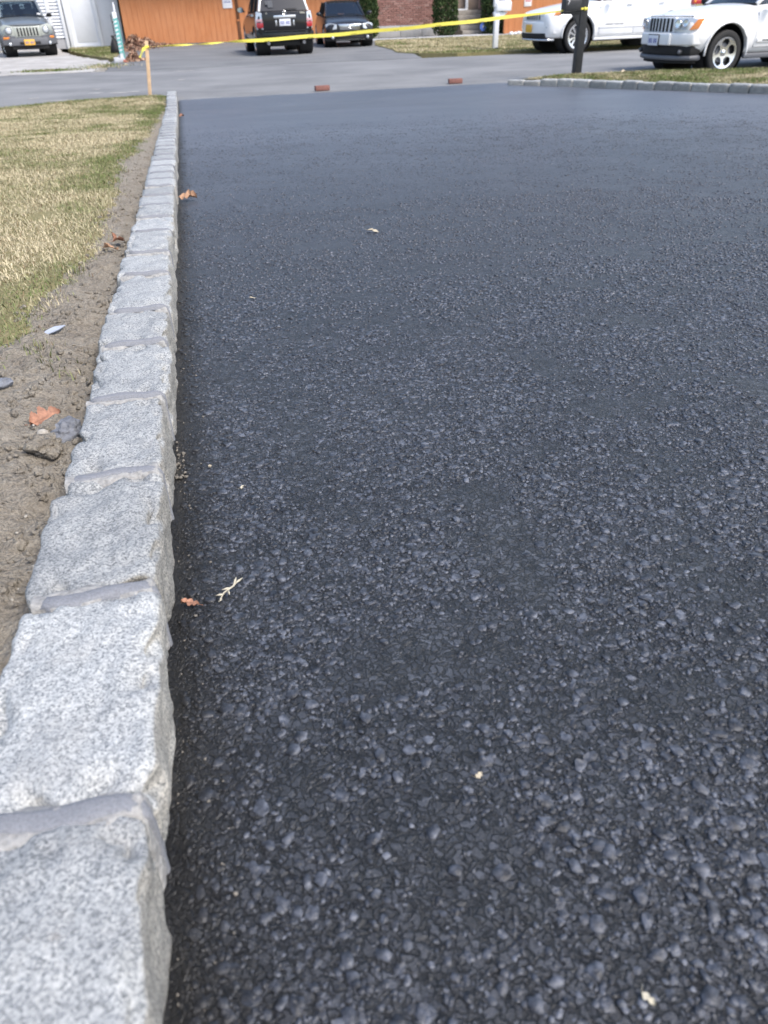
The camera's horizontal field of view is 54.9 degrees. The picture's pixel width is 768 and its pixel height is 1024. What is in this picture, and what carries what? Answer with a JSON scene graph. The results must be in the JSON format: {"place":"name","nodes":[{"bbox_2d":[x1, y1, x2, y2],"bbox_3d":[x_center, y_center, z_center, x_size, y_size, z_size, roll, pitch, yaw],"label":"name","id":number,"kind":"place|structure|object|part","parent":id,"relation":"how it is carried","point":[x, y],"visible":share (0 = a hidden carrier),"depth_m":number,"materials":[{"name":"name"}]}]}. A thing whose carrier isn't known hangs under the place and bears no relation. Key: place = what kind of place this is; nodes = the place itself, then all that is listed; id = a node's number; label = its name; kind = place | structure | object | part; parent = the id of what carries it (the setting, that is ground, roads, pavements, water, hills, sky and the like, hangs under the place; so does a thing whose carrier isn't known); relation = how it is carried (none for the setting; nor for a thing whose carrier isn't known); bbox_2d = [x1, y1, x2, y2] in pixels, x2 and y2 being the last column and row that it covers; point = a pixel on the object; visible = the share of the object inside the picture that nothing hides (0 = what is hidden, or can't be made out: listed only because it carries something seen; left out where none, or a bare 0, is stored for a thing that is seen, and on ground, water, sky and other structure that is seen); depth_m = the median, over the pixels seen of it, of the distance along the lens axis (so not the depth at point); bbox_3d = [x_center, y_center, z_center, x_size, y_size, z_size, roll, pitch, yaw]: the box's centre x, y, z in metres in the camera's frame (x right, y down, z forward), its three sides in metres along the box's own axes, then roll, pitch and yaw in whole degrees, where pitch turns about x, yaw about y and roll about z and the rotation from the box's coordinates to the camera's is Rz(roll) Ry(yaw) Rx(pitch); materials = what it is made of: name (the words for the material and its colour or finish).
{"place":"outdoors","nodes":[
{"label":"outdoors","id":0,"kind":"place"},
{"bbox_2d":[0,49,109,75],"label":"concrete driveway","id":1,"kind":"structure","parent":0,"point":[29,59],"depth_m":20.68,"materials":[{"name":"grey concrete"}]},
{"bbox_2d":[0,0,57,56],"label":"parked car","id":2,"kind":"object","parent":1,"relation":"on","point":[27,26],"visible":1,"depth_m":23.79,"materials":[{"name":"silver paint"}]},
{"bbox_2d":[14,45,139,72],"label":"yard turf","id":3,"kind":"structure","parent":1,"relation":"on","point":[94,51],"depth_m":22.57,"materials":[{"name":"green plant"}]},
{"bbox_2d":[0,96,166,675],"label":"lawn","id":4,"kind":"structure","parent":0,"point":[13,487],"depth_m":1.81,"materials":[{"name":"soil"}]},
{"bbox_2d":[0,377,13,388],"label":"grey pebble","id":5,"kind":"object","parent":4,"relation":"on","point":[5,382],"visible":1,"depth_m":1.47,"materials":[{"name":"grey stone"}]},
{"bbox_2d":[37,429,47,433],"bbox_3d":[-0.583,-0.134,1.264,0.018,0.016,0.017,3,35,6],"label":"tan pebble","id":6,"kind":"object","parent":4,"relation":"on","point":[41,431],"visible":0.57,"depth_m":1.26,"materials":[{"name":"beige stone"}]},
{"bbox_2d":[22,432,63,459],"bbox_3d":[-0.566,-0.109,1.235,0.062,0.047,0.064,-5,35,-5],"label":"soil clod","id":7,"kind":"object","parent":4,"relation":"on","point":[48,446],"visible":1,"depth_m":1.21,"materials":[{"name":"brown soil"}]},
{"bbox_2d":[27,405,60,425],"bbox_3d":[-0.622,-0.169,1.340,0.072,0.011,0.066,-30,67,-25],"label":"oak leaf","id":8,"kind":"object","parent":4,"relation":"on","point":[41,416],"visible":0.73,"depth_m":1.35,"materials":[{"name":"brown plant"}]},
{"bbox_2d":[40,413,65,432],"bbox_3d":[-0.588,-0.155,1.321,0.042,0.037,0.077,1,35,5],"label":"soil clod","id":9,"kind":"object","parent":4,"relation":"on","point":[48,424],"visible":0.52,"depth_m":1.31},
{"bbox_2d":[44,325,64,333],"bbox_3d":[-0.793,-0.438,1.777,0.010,0.012,0.065,25,43,33],"label":"plastic scrap","id":10,"kind":"object","parent":4,"relation":"on","point":[53,329],"visible":0.82,"depth_m":1.78,"materials":[{"name":"white plastic"}]},
{"bbox_2d":[7,223,111,380],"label":"grass tufts","id":11,"kind":"object","parent":4,"relation":"on","point":[74,270],"visible":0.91,"depth_m":1.93,"materials":[{"name":"plant"}]},
{"bbox_2d":[50,415,81,442],"bbox_3d":[-0.560,-0.142,1.308,0.055,0.041,0.074,0,35,3],"label":"grey stone","id":12,"kind":"object","parent":4,"relation":"on","point":[68,428],"visible":0.74,"depth_m":1.29,"materials":[{"name":"grey stone"}]},
{"bbox_2d":[0,145,154,663],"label":"soil crumbs","id":13,"kind":"object","parent":4,"relation":"on","point":[31,558],"visible":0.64,"depth_m":1.48,"materials":[{"name":"brown soil"}]},
{"bbox_2d":[10,132,155,601],"bbox_3d":[-1.510,-1.816,4.045,0.431,0.410,7.998,-9,35,-10],"label":"soil grit","id":14,"kind":"object","parent":4,"relation":"on","point":[25,516],"visible":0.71,"depth_m":1.32,"materials":[{"name":"brown soil"}]},
{"bbox_2d":[101,243,118,249],"bbox_3d":[-0.931,-0.901,2.505,0.064,0.017,0.041,11,17,1],"label":"oak leaf","id":15,"kind":"object","parent":4,"relation":"on","point":[106,245],"visible":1,"depth_m":2.50,"materials":[{"name":"brown plant"}]},
{"bbox_2d":[111,232,124,241],"bbox_3d":[-0.944,-0.969,2.614,0.051,0.026,0.083,26,23,-4],"label":"oak leaf","id":16,"kind":"object","parent":4,"relation":"on","point":[115,238],"visible":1,"depth_m":2.60,"materials":[{"name":"brown plant"}]},
{"bbox_2d":[144,41,151,94],"bbox_3d":[-3.784,-7.058,11.887,0.160,0.870,0.040,-9,35,-10],"label":"wooden stake","id":17,"kind":"object","parent":4,"relation":"in","point":[148,70],"visible":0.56,"depth_m":11.84,"materials":[{"name":"brown wood"}]},
{"bbox_2d":[139,7,588,57],"bbox_3d":[-0.299,-7.657,11.805,7.201,0.484,0.168,-4,35,-3],"label":"caution tape","id":18,"kind":"object","parent":17,"relation":"attached to","point":[382,29],"visible":0.99,"depth_m":11.78,"materials":[{"name":"yellow plastic"}]},
{"bbox_2d":[0,94,166,368],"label":"lawn grass","id":19,"kind":"structure","parent":0,"point":[147,116],"depth_m":4.65,"materials":[{"name":"plant"}]},
{"bbox_2d":[68,48,118,61],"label":"yard grass","id":20,"kind":"structure","parent":0,"point":[91,56],"depth_m":23.61,"materials":[{"name":"green plant"}]},
{"bbox_2d":[0,0,125,50],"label":"white house","id":21,"kind":"structure","parent":20,"relation":"on","point":[80,23],"depth_m":28.56,"materials":[{"name":"grey"}]},
{"bbox_2d":[65,0,100,45],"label":"garage door","id":22,"kind":"structure","parent":21,"relation":"in","point":[81,15],"depth_m":28.58,"materials":[{"name":"white paint"}]},
{"bbox_2d":[110,35,119,53],"bbox_3d":[-8.711,-15.159,23.984,0.390,0.500,0.372,-9,35,-10],"label":"dark bag","id":23,"kind":"object","parent":20,"relation":"on","point":[114,48],"visible":0.76,"depth_m":23.90,"materials":[{"name":"black plastic"}]},
{"bbox_2d":[105,40,420,71],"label":"driveway","id":24,"kind":"structure","parent":0,"point":[210,55],"depth_m":20.65,"materials":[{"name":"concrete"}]},
{"bbox_2d":[114,57,119,62],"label":"white block","id":25,"kind":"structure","parent":24,"relation":"on","point":[116,59],"depth_m":20.08,"materials":[{"name":"white"}]},
{"bbox_2d":[110,2,124,61],"bbox_3d":[-7.167,-12.876,19.859,0.180,1.360,0.160,-9,35,-10],"label":"striped post","id":26,"kind":"object","parent":24,"relation":"on","point":[119,38],"visible":0.98,"depth_m":19.86,"materials":[{"name":"white plastic"}]},
{"bbox_2d":[123,34,174,62],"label":"fallen leaves","id":27,"kind":"object","parent":24,"relation":"on","point":[131,44],"visible":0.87,"depth_m":26.61,"materials":[{"name":"brown plant"}]},
{"bbox_2d":[237,0,313,55],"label":"parked car","id":28,"kind":"object","parent":24,"relation":"on","point":[272,18],"visible":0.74,"depth_m":20.55,"materials":[{"name":"black paint"}]},
{"bbox_3d":[-2.803,-14.060,20.332,1.300,0.463,0.255,-10,35,-12],"label":"rear window","id":29,"kind":"part","parent":28,"relation":"part of","materials":[{"name":"grey glass"}]},
{"bbox_2d":[119,0,561,43],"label":"orange house","id":30,"kind":"structure","parent":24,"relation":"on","point":[185,21],"depth_m":28.69,"materials":[{"name":"brown wood"}]},
{"bbox_2d":[222,0,231,7],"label":"wall sign","id":31,"kind":"object","parent":30,"relation":"attached to","point":[227,3],"visible":1,"depth_m":28.45,"materials":[{"name":"white"}]},
{"bbox_2d":[448,0,462,8],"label":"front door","id":32,"kind":"structure","parent":30,"relation":"in","point":[460,5],"depth_m":29.93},
{"bbox_2d":[524,0,531,5],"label":"wall sign","id":33,"kind":"object","parent":30,"relation":"attached to","point":[527,2],"visible":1,"depth_m":28.34,"materials":[{"name":"white"}]},
{"bbox_2d":[315,0,372,46],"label":"parked car","id":34,"kind":"object","parent":24,"relation":"on","point":[329,19],"visible":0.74,"depth_m":24.03,"materials":[{"name":"paint"}]},
{"bbox_3d":[-1.657,-17.599,25.844,1.100,0.315,0.603,-7,35,-7],"label":"rear window","id":35,"kind":"part","parent":34,"relation":"part of","materials":[{"name":"glass"}]},
{"bbox_2d":[358,0,379,38],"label":"evergreen shrub","id":36,"kind":"object","parent":24,"relation":"on","point":[372,6],"visible":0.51,"depth_m":27.96,"materials":[{"name":"green plant"}]},
{"bbox_2d":[0,49,767,106],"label":"street","id":37,"kind":"structure","parent":0,"point":[219,82],"depth_m":14.34,"materials":[{"name":"grey asphalt"}]},
{"bbox_2d":[314,85,329,90],"bbox_3d":[-1.010,-6.917,12.063,0.235,0.070,0.100,-14,36,-17],"label":"loose brick","id":38,"kind":"object","parent":37,"relation":"on","point":[321,87],"visible":1,"depth_m":12.03,"materials":[{"name":"red brick"}]},
{"bbox_2d":[448,78,462,83],"bbox_3d":[1.202,-7.276,12.483,0.230,0.070,0.100,-7,35,-8],"label":"loose brick","id":39,"kind":"object","parent":37,"relation":"on","point":[454,80],"visible":1,"depth_m":12.45,"materials":[{"name":"red brick"}]},
{"bbox_2d":[521,0,701,53],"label":"parked car","id":40,"kind":"object","parent":37,"relation":"on","point":[621,21],"visible":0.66,"depth_m":18.25,"materials":[{"name":"white paint"}]},
{"bbox_3d":[5.736,-12.146,18.217,0.960,0.610,0.043,-12,36,-14],"label":"door","id":41,"kind":"part","parent":40,"relation":"part of","materials":[{"name":"white paint"}]},
{"bbox_3d":[6.642,-12.336,18.452,0.910,0.610,0.043,-12,36,-14],"label":"door","id":42,"kind":"part","parent":40,"relation":"part of","materials":[{"name":"white paint"}]},
{"bbox_2d":[639,0,767,69],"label":"parked car","id":43,"kind":"object","parent":37,"relation":"on","point":[721,34],"visible":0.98,"depth_m":12.70,"materials":[{"name":"white paint"}]},
{"bbox_3d":[6.372,-9.587,13.549,0.850,0.432,0.111,-12,36,-14],"label":"side window","id":44,"kind":"part","parent":43,"relation":"part of","materials":[{"name":"glass"}]},
{"bbox_3d":[6.839,-8.380,12.790,0.960,0.540,0.043,-12,36,-14],"label":"door","id":45,"kind":"part","parent":43,"relation":"part of","materials":[{"name":"white paint"}]},
{"bbox_2d":[61,0,737,53],"bbox_3d":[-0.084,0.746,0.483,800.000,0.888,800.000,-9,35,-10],"label":"ground","id":46,"kind":"structure","parent":0,"point":[65,50],"depth_m":33.59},
{"bbox_2d":[0,91,178,1023],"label":"stone kerb","id":47,"kind":"structure","parent":46,"relation":"on","point":[87,739],"depth_m":0.68,"materials":[{"name":"stone"}]},
{"bbox_2d":[508,78,767,93],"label":"stone kerb","id":48,"kind":"structure","parent":46,"relation":"on","point":[750,88],"depth_m":10.64,"materials":[{"name":"stone"}]},
{"bbox_2d":[373,34,515,40],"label":"walkway","id":49,"kind":"structure","parent":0,"point":[440,36],"depth_m":28.30,"materials":[{"name":"grey concrete"}]},
{"bbox_2d":[431,0,458,35],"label":"evergreen shrub","id":50,"kind":"object","parent":49,"relation":"on","point":[444,10],"visible":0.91,"depth_m":28.45,"materials":[{"name":"green plant"}]},
{"bbox_2d":[480,23,485,33],"bbox_3d":[3.892,-19.005,29.111,0.250,0.439,0.032,-9,35,-10],"label":"yard sign","id":51,"kind":"object","parent":49,"relation":"on","point":[481,26],"visible":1,"depth_m":29.06,"materials":[{"name":"blue"}]},
{"bbox_2d":[479,0,503,33],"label":"evergreen shrub","id":52,"kind":"object","parent":49,"relation":"on","point":[486,5],"visible":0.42,"depth_m":28.90,"materials":[{"name":"green plant"}]},
{"bbox_2d":[163,83,767,1023],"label":"driveway","id":53,"kind":"structure","parent":0,"point":[409,661],"depth_m":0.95,"materials":[{"name":"black asphalt"}]},
{"bbox_2d":[179,189,196,198],"bbox_3d":[-0.958,-1.528,3.566,0.109,0.029,0.073,1,60,-3],"label":"curled leaf","id":54,"kind":"object","parent":53,"relation":"on","point":[188,193],"visible":1,"depth_m":3.57,"materials":[{"name":"brown plant"}]},
{"bbox_2d":[181,598,201,605],"bbox_3d":[-0.236,0.112,0.910,0.024,0.008,0.017,26,43,34],"label":"maple leaf","id":55,"kind":"object","parent":53,"relation":"on","point":[189,602],"visible":1,"depth_m":0.91,"materials":[{"name":"orange plant"}]},
{"bbox_2d":[174,186,237,1010],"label":"mortar crumbs","id":56,"kind":"object","parent":53,"relation":"on","point":[176,477],"visible":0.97,"depth_m":1.18,"materials":[{"name":"beige concrete"}]},
{"bbox_2d":[216,577,242,601],"bbox_3d":[-0.193,0.097,0.926,0.015,0.006,0.048,15,38,22],"label":"dry twig","id":57,"kind":"object","parent":53,"relation":"on","point":[227,589],"visible":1,"depth_m":0.93,"materials":[{"name":"wood"}]},
{"bbox_2d":[471,772,482,778],"bbox_3d":[0.086,0.242,0.679,0.010,0.003,0.007,-29,43,-34],"label":"leaf fragment","id":58,"kind":"object","parent":53,"relation":"on","point":[479,774],"visible":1,"depth_m":0.68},
{"bbox_2d":[641,992,655,1005],"bbox_3d":[0.184,0.338,0.516,0.007,0.003,0.014,-29,57,-34],"label":"leaf fragment","id":59,"kind":"object","parent":53,"relation":"on","point":[646,996],"visible":1,"depth_m":0.52,"materials":[{"name":"plant"}]},
{"bbox_2d":[375,33,641,57],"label":"lawn","id":60,"kind":"structure","parent":0,"point":[435,54],"depth_m":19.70,"materials":[{"name":"plant"}]},
{"bbox_2d":[492,0,511,48],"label":"white mailbox","id":61,"kind":"object","parent":60,"relation":"on","point":[502,5],"visible":0.95,"depth_m":19.73,"materials":[{"name":"white plastic"}]},
{"bbox_2d":[521,67,767,83],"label":"lawn","id":62,"kind":"structure","parent":0,"point":[641,78],"depth_m":11.61,"materials":[{"name":"green plant"}]},
{"bbox_2d":[560,0,588,73],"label":"mailbox post","id":63,"kind":"object","parent":62,"relation":"on","point":[574,10],"visible":0.8,"depth_m":11.97,"materials":[{"name":"black"}]}
]}

